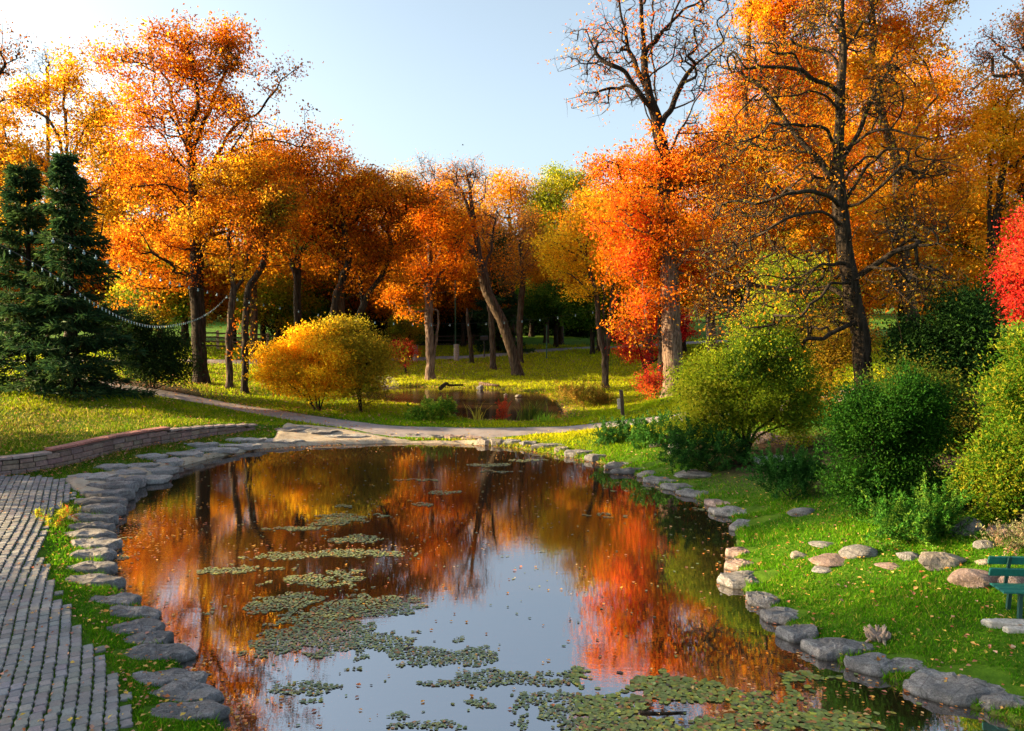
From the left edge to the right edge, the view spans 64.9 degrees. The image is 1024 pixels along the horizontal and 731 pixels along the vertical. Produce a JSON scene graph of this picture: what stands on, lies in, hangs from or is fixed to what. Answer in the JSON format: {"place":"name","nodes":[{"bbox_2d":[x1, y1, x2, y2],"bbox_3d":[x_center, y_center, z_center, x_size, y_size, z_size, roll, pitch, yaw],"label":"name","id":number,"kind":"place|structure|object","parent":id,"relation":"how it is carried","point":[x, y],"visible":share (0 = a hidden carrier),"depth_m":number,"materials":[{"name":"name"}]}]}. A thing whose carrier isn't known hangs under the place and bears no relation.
{"place":"outdoors","nodes":[
{"label":"outdoors","id":0,"kind":"place"},
{"bbox_2d":[0,475,132,730],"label":"paving","id":1,"kind":"structure","parent":0,"point":[13,508],"depth_m":11.26,"materials":[{"name":"grey stone"}]},
{"bbox_2d":[23,340,727,363],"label":"path","id":2,"kind":"structure","parent":0,"point":[444,357],"depth_m":62.85,"materials":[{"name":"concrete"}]},
{"bbox_2d":[361,387,561,420],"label":"pond water","id":3,"kind":"structure","parent":0,"point":[463,398],"depth_m":41.87,"materials":[{"name":"brown liquid"}]},
{"bbox_2d":[0,308,1023,730],"bbox_3d":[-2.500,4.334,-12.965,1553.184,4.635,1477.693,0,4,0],"label":"ground","id":4,"kind":"structure","parent":0,"point":[992,674],"depth_m":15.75,"materials":[{"name":"green plant"}]},
{"bbox_2d":[0,10,55,183],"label":"maple tree","id":5,"kind":"object","parent":4,"relation":"on","point":[3,67],"visible":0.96,"depth_m":35.35,"materials":[{"name":"orange plant"}]},
{"bbox_2d":[0,154,102,387],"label":"spruce tree","id":6,"kind":"object","parent":4,"relation":"on","point":[18,180],"visible":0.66,"depth_m":33.65,"materials":[{"name":"green plant"}]},
{"bbox_2d":[0,150,158,401],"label":"spruce tree","id":7,"kind":"object","parent":4,"relation":"on","point":[62,172],"visible":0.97,"depth_m":32.74,"materials":[{"name":"green plant"}]},
{"bbox_2d":[0,37,161,336],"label":"maple tree","id":8,"kind":"object","parent":4,"relation":"on","point":[62,84],"visible":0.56,"depth_m":45.83,"materials":[{"name":"orange plant"}]},
{"bbox_2d":[65,560,117,575],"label":"stone slab","id":9,"kind":"structure","parent":4,"relation":"on","point":[109,567],"depth_m":14.99,"materials":[{"name":"grey stone"}]},
{"bbox_2d":[69,547,116,560],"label":"stone slab","id":10,"kind":"structure","parent":4,"relation":"on","point":[107,554],"depth_m":15.80,"materials":[{"name":"grey stone"}]},
{"bbox_2d":[65,573,125,589],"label":"stone slab","id":11,"kind":"structure","parent":4,"relation":"on","point":[98,579],"depth_m":14.32,"materials":[{"name":"grey stone"}]},
{"bbox_2d":[71,537,122,550],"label":"stone slab","id":12,"kind":"structure","parent":4,"relation":"on","point":[110,543],"depth_m":16.52,"materials":[{"name":"grey stone"}]},
{"bbox_2d":[75,503,126,515],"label":"stone slab","id":13,"kind":"structure","parent":4,"relation":"on","point":[118,509],"depth_m":19.20,"materials":[{"name":"grey stone"}]},
{"bbox_2d":[90,592,141,605],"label":"stone slab","id":14,"kind":"structure","parent":4,"relation":"on","point":[125,598],"depth_m":13.42,"materials":[{"name":"grey stone"}]},
{"bbox_2d":[51,91,185,346],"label":"maple tree","id":15,"kind":"object","parent":4,"relation":"on","point":[98,193],"visible":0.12,"depth_m":60.14,"materials":[{"name":"orange plant"}]},
{"bbox_2d":[0,423,256,474],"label":"retaining wall","id":16,"kind":"structure","parent":4,"relation":"on","point":[69,453],"depth_m":24.97,"materials":[{"name":"grey stone"}]},
{"bbox_2d":[109,604,161,619],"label":"stone slab","id":17,"kind":"structure","parent":4,"relation":"on","point":[119,610],"depth_m":12.90,"materials":[{"name":"grey stone"}]},
{"bbox_2d":[106,618,165,633],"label":"stone slab","id":18,"kind":"structure","parent":4,"relation":"on","point":[144,624],"depth_m":12.32,"materials":[{"name":"grey stone"}]},
{"bbox_2d":[123,630,173,644],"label":"stone slab","id":19,"kind":"structure","parent":4,"relation":"on","point":[166,637],"depth_m":11.93,"materials":[{"name":"grey stone"}]},
{"bbox_2d":[86,288,214,393],"bbox_3d":[-17.006,-0.877,38.105,6.084,5.567,3.892,0,4,0],"label":"yew bush","id":20,"kind":"object","parent":4,"relation":"on","point":[163,351],"visible":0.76,"depth_m":37.77,"materials":[{"name":"green plant"}]},
{"bbox_2d":[95,236,213,333],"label":"broadleaf tree","id":21,"kind":"object","parent":4,"relation":"on","point":[171,298],"visible":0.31,"depth_m":53.13,"materials":[{"name":"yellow plant"}]},
{"bbox_2d":[124,643,195,662],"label":"stone slab","id":22,"kind":"structure","parent":4,"relation":"on","point":[180,652],"depth_m":11.39,"materials":[{"name":"grey stone"}]},
{"bbox_2d":[130,667,207,686],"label":"stone slab","id":23,"kind":"structure","parent":4,"relation":"on","point":[170,675],"depth_m":10.63,"materials":[{"name":"grey stone"}]},
{"bbox_2d":[96,197,242,345],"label":"broadleaf tree","id":24,"kind":"object","parent":4,"relation":"on","point":[184,327],"visible":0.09,"depth_m":61.52,"materials":[{"name":"orange plant"}]},
{"bbox_2d":[149,680,224,702],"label":"stone slab","id":25,"kind":"structure","parent":4,"relation":"on","point":[185,691],"depth_m":10.20,"materials":[{"name":"grey stone"}]},
{"bbox_2d":[151,699,230,720],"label":"stone slab","id":26,"kind":"structure","parent":4,"relation":"on","point":[209,708],"depth_m":9.74,"materials":[{"name":"grey stone"}]},
{"bbox_2d":[64,3,337,383],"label":"maple tree","id":27,"kind":"object","parent":4,"relation":"on","point":[200,77],"visible":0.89,"depth_m":40.71,"materials":[{"name":"orange plant"}]},
{"bbox_2d":[187,252,273,344],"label":"broadleaf tree","id":28,"kind":"object","parent":4,"relation":"on","point":[216,312],"visible":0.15,"depth_m":63.17,"materials":[{"name":"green plant"}]},
{"bbox_2d":[153,137,308,389],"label":"maple tree","id":29,"kind":"object","parent":4,"relation":"on","point":[232,184],"visible":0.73,"depth_m":40.02,"materials":[{"name":"orange plant"}]},
{"bbox_2d":[162,118,313,356],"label":"maple tree","id":30,"kind":"object","parent":4,"relation":"on","point":[254,316],"visible":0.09,"depth_m":55.21,"materials":[{"name":"orange plant"}]},
{"bbox_2d":[65,423,478,492],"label":"flagstone walk","id":31,"kind":"structure","parent":4,"relation":"on","point":[81,483],"depth_m":29.46,"materials":[{"name":"beige stone"}]},
{"bbox_2d":[211,163,336,394],"bbox_3d":[-11.641,-4.164,39.707,5.915,11.487,4.672,-2,4,-20],"label":"maple tree","id":32,"kind":"object","parent":4,"relation":"on","point":[268,247],"visible":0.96,"depth_m":39.32,"materials":[{"name":"orange plant"}]},
{"bbox_2d":[224,270,330,342],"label":"broadleaf tree","id":33,"kind":"object","parent":4,"relation":"on","point":[280,295],"visible":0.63,"depth_m":58.80,"materials":[{"name":"green plant"}]},
{"bbox_2d":[241,315,369,411],"bbox_3d":[-8.937,0.009,35.817,5.754,4.483,5.130,0,4,0],"label":"azalea bush","id":34,"kind":"object","parent":4,"relation":"on","point":[288,365],"visible":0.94,"depth_m":34.96,"materials":[{"name":"yellow plant"}]},
{"bbox_2d":[259,272,359,329],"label":"broadleaf tree","id":35,"kind":"object","parent":4,"relation":"on","point":[323,307],"visible":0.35,"depth_m":60.15,"materials":[{"name":"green plant"}]},
{"bbox_2d":[237,116,392,336],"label":"maple tree","id":36,"kind":"object","parent":4,"relation":"on","point":[309,173],"visible":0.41,"depth_m":44.66,"materials":[{"name":"orange plant"}]},
{"bbox_2d":[278,158,403,328],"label":"maple tree","id":37,"kind":"object","parent":4,"relation":"on","point":[343,274],"visible":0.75,"depth_m":44.27,"materials":[{"name":"orange plant"}]},
{"bbox_2d":[277,149,407,340],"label":"maple tree","id":38,"kind":"object","parent":4,"relation":"on","point":[339,268],"visible":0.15,"depth_m":59.43,"materials":[{"name":"orange plant"}]},
{"bbox_2d":[300,309,418,411],"bbox_3d":[-6.861,-0.144,35.856,4.483,4.731,3.606,1,4,19],"label":"azalea bush","id":39,"kind":"object","parent":4,"relation":"on","point":[374,346],"visible":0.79,"depth_m":35.51,"materials":[{"name":"yellow plant"}]},
{"bbox_2d":[303,241,436,338],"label":"broadleaf tree","id":40,"kind":"object","parent":4,"relation":"on","point":[383,310],"visible":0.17,"depth_m":62.70,"materials":[{"name":"orange plant"}]},
{"bbox_2d":[323,164,451,340],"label":"maple tree","id":41,"kind":"object","parent":4,"relation":"on","point":[391,250],"visible":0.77,"depth_m":45.03,"materials":[{"name":"orange plant"}]},
{"bbox_2d":[381,303,434,359],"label":"broadleaf tree","id":42,"kind":"object","parent":4,"relation":"on","point":[407,329],"visible":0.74,"depth_m":58.91,"materials":[{"name":"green plant"}]},
{"bbox_2d":[381,291,460,343],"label":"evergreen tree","id":43,"kind":"object","parent":4,"relation":"on","point":[446,329],"visible":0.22,"depth_m":72.88,"materials":[{"name":"green plant"}]},
{"bbox_2d":[369,177,491,379],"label":"maple tree","id":44,"kind":"object","parent":4,"relation":"on","point":[443,231],"visible":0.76,"depth_m":49.33,"materials":[{"name":"orange plant"}]},
{"bbox_2d":[402,395,458,420],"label":"broadleaf bush","id":45,"kind":"object","parent":4,"relation":"on","point":[430,408],"visible":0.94,"depth_m":33.45,"materials":[{"name":"green plant"}]},
{"bbox_2d":[401,149,524,375],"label":"bare tree","id":46,"kind":"object","parent":4,"relation":"on","point":[500,317],"visible":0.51,"depth_m":51.44,"materials":[{"name":"brown plant"}]},
{"bbox_2d":[82,378,845,438],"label":"footpath","id":47,"kind":"structure","parent":4,"relation":"on","point":[400,431],"depth_m":31.18,"materials":[{"name":"concrete"}]},
{"bbox_2d":[417,250,515,345],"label":"broadleaf tree","id":48,"kind":"object","parent":4,"relation":"on","point":[467,300],"visible":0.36,"depth_m":69.40,"materials":[{"name":"orange plant"}]},
{"bbox_2d":[459,212,531,369],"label":"maple tree","id":49,"kind":"object","parent":4,"relation":"on","point":[486,250],"visible":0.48,"depth_m":54.29,"materials":[{"name":"orange plant"}]},
{"bbox_2d":[469,228,535,352],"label":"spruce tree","id":50,"kind":"object","parent":4,"relation":"on","point":[511,320],"visible":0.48,"depth_m":65.16,"materials":[{"name":"green plant"}]},
{"bbox_2d":[457,162,563,340],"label":"maple tree","id":51,"kind":"object","parent":4,"relation":"on","point":[512,190],"visible":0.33,"depth_m":72.14,"materials":[{"name":"orange plant"}]},
{"bbox_2d":[0,353,1023,730],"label":"fallen leaves","id":52,"kind":"object","parent":4,"relation":"on","point":[412,439],"visible":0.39,"depth_m":17.82,"materials":[{"name":"orange plant"}]},
{"bbox_2d":[491,199,563,363],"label":"maple tree","id":53,"kind":"object","parent":4,"relation":"on","point":[523,257],"visible":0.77,"depth_m":57.48,"materials":[{"name":"orange plant"}]},
{"bbox_2d":[512,172,584,342],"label":"maple tree","id":54,"kind":"object","parent":4,"relation":"on","point":[537,276],"visible":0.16,"depth_m":74.19,"materials":[{"name":"orange plant"}]},
{"bbox_2d":[514,278,589,347],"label":"broadleaf tree","id":55,"kind":"object","parent":4,"relation":"on","point":[536,308],"visible":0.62,"depth_m":68.63,"materials":[{"name":"green plant"}]},
{"bbox_2d":[517,158,607,344],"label":"maple tree","id":56,"kind":"object","parent":4,"relation":"on","point":[554,181],"visible":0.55,"depth_m":70.35,"materials":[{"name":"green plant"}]},
{"bbox_2d":[520,183,640,388],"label":"maple tree","id":57,"kind":"object","parent":4,"relation":"on","point":[580,289],"visible":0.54,"depth_m":45.44,"materials":[{"name":"orange plant"}]},
{"bbox_2d":[545,379,618,406],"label":"meadow plant","id":58,"kind":"object","parent":4,"relation":"on","point":[601,396],"visible":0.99,"depth_m":37.98,"materials":[{"name":"yellow plant"}]},
{"bbox_2d":[548,283,626,353],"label":"broadleaf tree","id":59,"kind":"object","parent":4,"relation":"on","point":[587,319],"visible":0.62,"depth_m":63.29,"materials":[{"name":"green plant"}]},
{"bbox_2d":[543,178,635,351],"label":"maple tree","id":60,"kind":"object","parent":4,"relation":"on","point":[600,287],"visible":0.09,"depth_m":65.31,"materials":[{"name":"orange plant"}]},
{"bbox_2d":[589,415,643,445],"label":"juniper bush","id":61,"kind":"object","parent":4,"relation":"on","point":[604,436],"visible":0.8,"depth_m":27.40,"materials":[{"name":"green plant"}]},
{"bbox_2d":[572,112,706,362],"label":"maple tree","id":62,"kind":"object","parent":4,"relation":"on","point":[647,338],"visible":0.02,"depth_m":57.31,"materials":[{"name":"orange plant"}]},
{"bbox_2d":[624,362,663,399],"bbox_3d":[6.474,0.848,36.746,2.264,2.175,2.491,-4,6,-43],"label":"red maple","id":63,"kind":"object","parent":4,"relation":"on","point":[649,382],"visible":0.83,"depth_m":36.62,"materials":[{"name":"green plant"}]},
{"bbox_2d":[608,407,692,449],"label":"juniper bush","id":64,"kind":"object","parent":4,"relation":"on","point":[642,427],"visible":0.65,"depth_m":26.26,"materials":[{"name":"green plant"}]},
{"bbox_2d":[604,214,700,396],"bbox_3d":[6.649,-2.948,37.649,4.443,9.155,3.577,-1,4,-14],"label":"maple tree","id":65,"kind":"object","parent":4,"relation":"on","point":[659,333],"visible":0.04,"depth_m":37.30,"materials":[{"name":"orange plant"}]},
{"bbox_2d":[605,307,702,394],"bbox_3d":[6.846,-0.685,38.993,4.796,4.733,2.783,0,4,0],"label":"red maple","id":66,"kind":"object","parent":4,"relation":"on","point":[632,350],"visible":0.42,"depth_m":38.83,"materials":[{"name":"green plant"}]},
{"bbox_2d":[538,0,771,397],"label":"maple tree","id":67,"kind":"object","parent":4,"relation":"on","point":[665,238],"visible":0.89,"depth_m":35.14,"materials":[{"name":"orange plant"}]},
{"bbox_2d":[655,410,768,473],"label":"juniper bush","id":68,"kind":"object","parent":4,"relation":"on","point":[684,455],"visible":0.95,"depth_m":22.42,"materials":[{"name":"green plant"}]},
{"bbox_2d":[669,92,808,353],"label":"maple tree","id":69,"kind":"object","parent":4,"relation":"on","point":[731,292],"visible":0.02,"depth_m":52.76,"materials":[{"name":"orange plant"}]},
{"bbox_2d":[717,570,761,588],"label":"stone slab","id":70,"kind":"structure","parent":4,"relation":"on","point":[734,580],"depth_m":14.45,"materials":[{"name":"grey stone"}]},
{"bbox_2d":[642,305,840,455],"bbox_3d":[6.781,0.536,23.081,5.795,4.550,3.627,0,4,0],"label":"yew bush","id":71,"kind":"object","parent":4,"relation":"on","point":[755,401],"visible":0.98,"depth_m":22.63,"materials":[{"name":"green plant"}]},
{"bbox_2d":[674,162,809,353],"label":"maple tree","id":72,"kind":"object","parent":4,"relation":"on","point":[718,285],"visible":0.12,"depth_m":42.42,"materials":[{"name":"orange plant"}]},
{"bbox_2d":[692,0,863,315],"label":"maple tree","id":73,"kind":"object","parent":4,"relation":"on","point":[757,11],"visible":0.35,"depth_m":38.70,"materials":[{"name":"orange plant"}]},
{"bbox_2d":[760,606,798,625],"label":"stone slab","id":74,"kind":"structure","parent":4,"relation":"on","point":[779,615],"depth_m":12.78,"materials":[{"name":"grey stone"}]},
{"bbox_2d":[735,440,839,501],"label":"juniper bush","id":75,"kind":"object","parent":4,"relation":"on","point":[800,470],"visible":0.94,"depth_m":19.10,"materials":[{"name":"green plant"}]},
{"bbox_2d":[718,249,863,352],"bbox_3d":[9.758,-1.337,27.932,5.139,5.626,3.590,0,4,0],"label":"tree","id":76,"kind":"object","parent":4,"relation":"on","point":[788,282],"visible":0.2,"depth_m":27.54,"materials":[{"name":"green plant"}]},
{"bbox_2d":[775,624,818,642],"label":"stone slab","id":77,"kind":"structure","parent":4,"relation":"on","point":[795,633],"depth_m":12.09,"materials":[{"name":"grey stone"}]},
{"bbox_2d":[774,107,892,325],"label":"maple tree","id":78,"kind":"object","parent":4,"relation":"on","point":[847,129],"visible":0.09,"depth_m":45.45,"materials":[{"name":"orange plant"}]},
{"bbox_2d":[800,637,874,660],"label":"stone slab","id":79,"kind":"structure","parent":4,"relation":"on","point":[829,648],"depth_m":11.52,"materials":[{"name":"grey stone"}]},
{"bbox_2d":[782,304,895,416],"bbox_3d":[10.188,0.070,25.650,4.062,4.172,3.529,0,4,0],"label":"broadleaf bush","id":80,"kind":"object","parent":4,"relation":"on","point":[836,351],"visible":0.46,"depth_m":25.23,"materials":[{"name":"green plant"}]},
{"bbox_2d":[669,0,1019,392],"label":"larch tree","id":81,"kind":"object","parent":4,"relation":"on","point":[849,275],"visible":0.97,"depth_m":23.48,"materials":[{"name":"orange plant"}]},
{"bbox_2d":[844,652,926,676],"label":"stone slab","id":82,"kind":"structure","parent":4,"relation":"on","point":[869,664],"depth_m":11.01,"materials":[{"name":"grey stone"}]},
{"bbox_2d":[801,354,975,525],"bbox_3d":[7.607,1.704,16.269,3.350,3.867,2.657,0,4,0],"label":"arborvitae bush","id":83,"kind":"object","parent":4,"relation":"on","point":[910,423],"visible":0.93,"depth_m":15.90,"materials":[{"name":"green plant"}]},
{"bbox_2d":[815,18,961,323],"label":"maple tree","id":84,"kind":"object","parent":4,"relation":"on","point":[907,89],"visible":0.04,"depth_m":53.08,"materials":[{"name":"orange plant"}]},
{"bbox_2d":[810,0,1023,327],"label":"maple tree","id":85,"kind":"object","parent":4,"relation":"on","point":[897,24],"visible":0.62,"depth_m":39.99,"materials":[{"name":"orange plant"}]},
{"bbox_2d":[855,471,986,555],"bbox_3d":[7.406,2.835,14.714,2.146,1.763,2.006,2,4,21],"label":"juniper bush","id":86,"kind":"object","parent":4,"relation":"on","point":[926,518],"visible":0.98,"depth_m":14.49,"materials":[{"name":"green plant"}]},
{"bbox_2d":[852,342,992,459],"bbox_3d":[10.907,1.316,20.695,4.401,3.849,3.437,0,4,0],"label":"broadleaf bush","id":87,"kind":"object","parent":4,"relation":"on","point":[965,423],"visible":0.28,"depth_m":20.29,"materials":[{"name":"green plant"}]},
{"bbox_2d":[859,49,1000,328],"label":"maple tree","id":88,"kind":"object","parent":4,"relation":"on","point":[953,120],"visible":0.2,"depth_m":57.62,"materials":[{"name":"orange plant"}]},
{"bbox_2d":[860,184,1020,315],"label":"broadleaf tree","id":89,"kind":"object","parent":4,"relation":"on","point":[949,242],"visible":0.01,"depth_m":48.82,"materials":[{"name":"orange plant"}]},
{"bbox_2d":[918,552,966,570],"bbox_3d":[7.213,3.307,13.500,0.872,0.373,0.608,1,4,7],"label":"boulder","id":90,"kind":"object","parent":4,"relation":"on","point":[931,561],"visible":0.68,"depth_m":13.31,"materials":[{"name":"stone"}]},
{"bbox_2d":[871,264,1023,391],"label":"arborvitae bush","id":91,"kind":"object","parent":4,"relation":"on","point":[962,317],"visible":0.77,"depth_m":22.98,"materials":[{"name":"green plant"}]},
{"bbox_2d":[903,667,1005,706],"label":"stone slab","id":92,"kind":"structure","parent":4,"relation":"on","point":[960,690],"depth_m":10.31,"materials":[{"name":"grey stone"}]},
{"bbox_2d":[909,151,1021,294],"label":"maple tree","id":93,"kind":"object","parent":4,"relation":"on","point":[980,221],"visible":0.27,"depth_m":44.94,"materials":[{"name":"orange plant"}]},
{"bbox_2d":[947,568,1000,588],"bbox_3d":[7.304,3.381,12.588,0.857,0.395,0.493,0,4,-6],"label":"boulder","id":94,"kind":"object","parent":4,"relation":"on","point":[971,578],"visible":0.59,"depth_m":12.46,"materials":[{"name":"stone"}]},
{"bbox_2d":[932,0,1023,108],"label":"maple tree","id":95,"kind":"object","parent":4,"relation":"on","point":[986,56],"visible":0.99,"depth_m":37.13,"materials":[{"name":"orange plant"}]},
{"bbox_2d":[933,1,1023,332],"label":"maple tree","id":96,"kind":"object","parent":4,"relation":"on","point":[1003,119],"visible":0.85,"depth_m":39.28,"materials":[{"name":"orange plant"}]},
{"bbox_2d":[934,312,1023,528],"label":"arborvitae bush","id":97,"kind":"object","parent":4,"relation":"on","point":[993,466],"visible":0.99,"depth_m":14.33,"materials":[{"name":"green plant"}]},
{"bbox_2d":[969,513,1023,555],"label":"rockery plant","id":98,"kind":"object","parent":4,"relation":"on","point":[1020,535],"visible":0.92,"depth_m":13.49,"materials":[{"name":"beige plant"}]},
{"bbox_2d":[971,196,1023,327],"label":"red maple","id":99,"kind":"object","parent":4,"relation":"on","point":[1016,286],"visible":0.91,"depth_m":29.76,"materials":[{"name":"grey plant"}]},
{"bbox_2d":[979,690,1023,711],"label":"stone slab","id":100,"kind":"structure","parent":4,"relation":"on","point":[997,699],"depth_m":9.96,"materials":[{"name":"grey stone"}]},
{"bbox_2d":[987,556,1023,618],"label":"park bench","id":101,"kind":"object","parent":4,"relation":"on","point":[1007,588],"visible":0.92,"depth_m":11.65,"materials":[{"name":"green paint"}]},
{"bbox_2d":[0,0,1023,307],"label":"sky","id":102,"kind":"structure","parent":0,"point":[410,76],"materials":[{"name":"blue"}]},
{"bbox_2d":[111,443,1023,730],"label":"pond water","id":103,"kind":"structure","parent":0,"point":[491,589],"depth_m":14.33,"materials":[{"name":"brown liquid"}]},
{"bbox_2d":[111,444,982,730],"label":"floating leaves","id":104,"kind":"object","parent":103,"relation":"on","point":[475,654],"visible":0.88,"depth_m":11.12,"materials":[{"name":"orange plant"}]},
{"bbox_2d":[117,450,1014,730],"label":"lily pads","id":105,"kind":"object","parent":103,"relation":"on","point":[705,724],"visible":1,"depth_m":10.72,"materials":[{"name":"green plant"}]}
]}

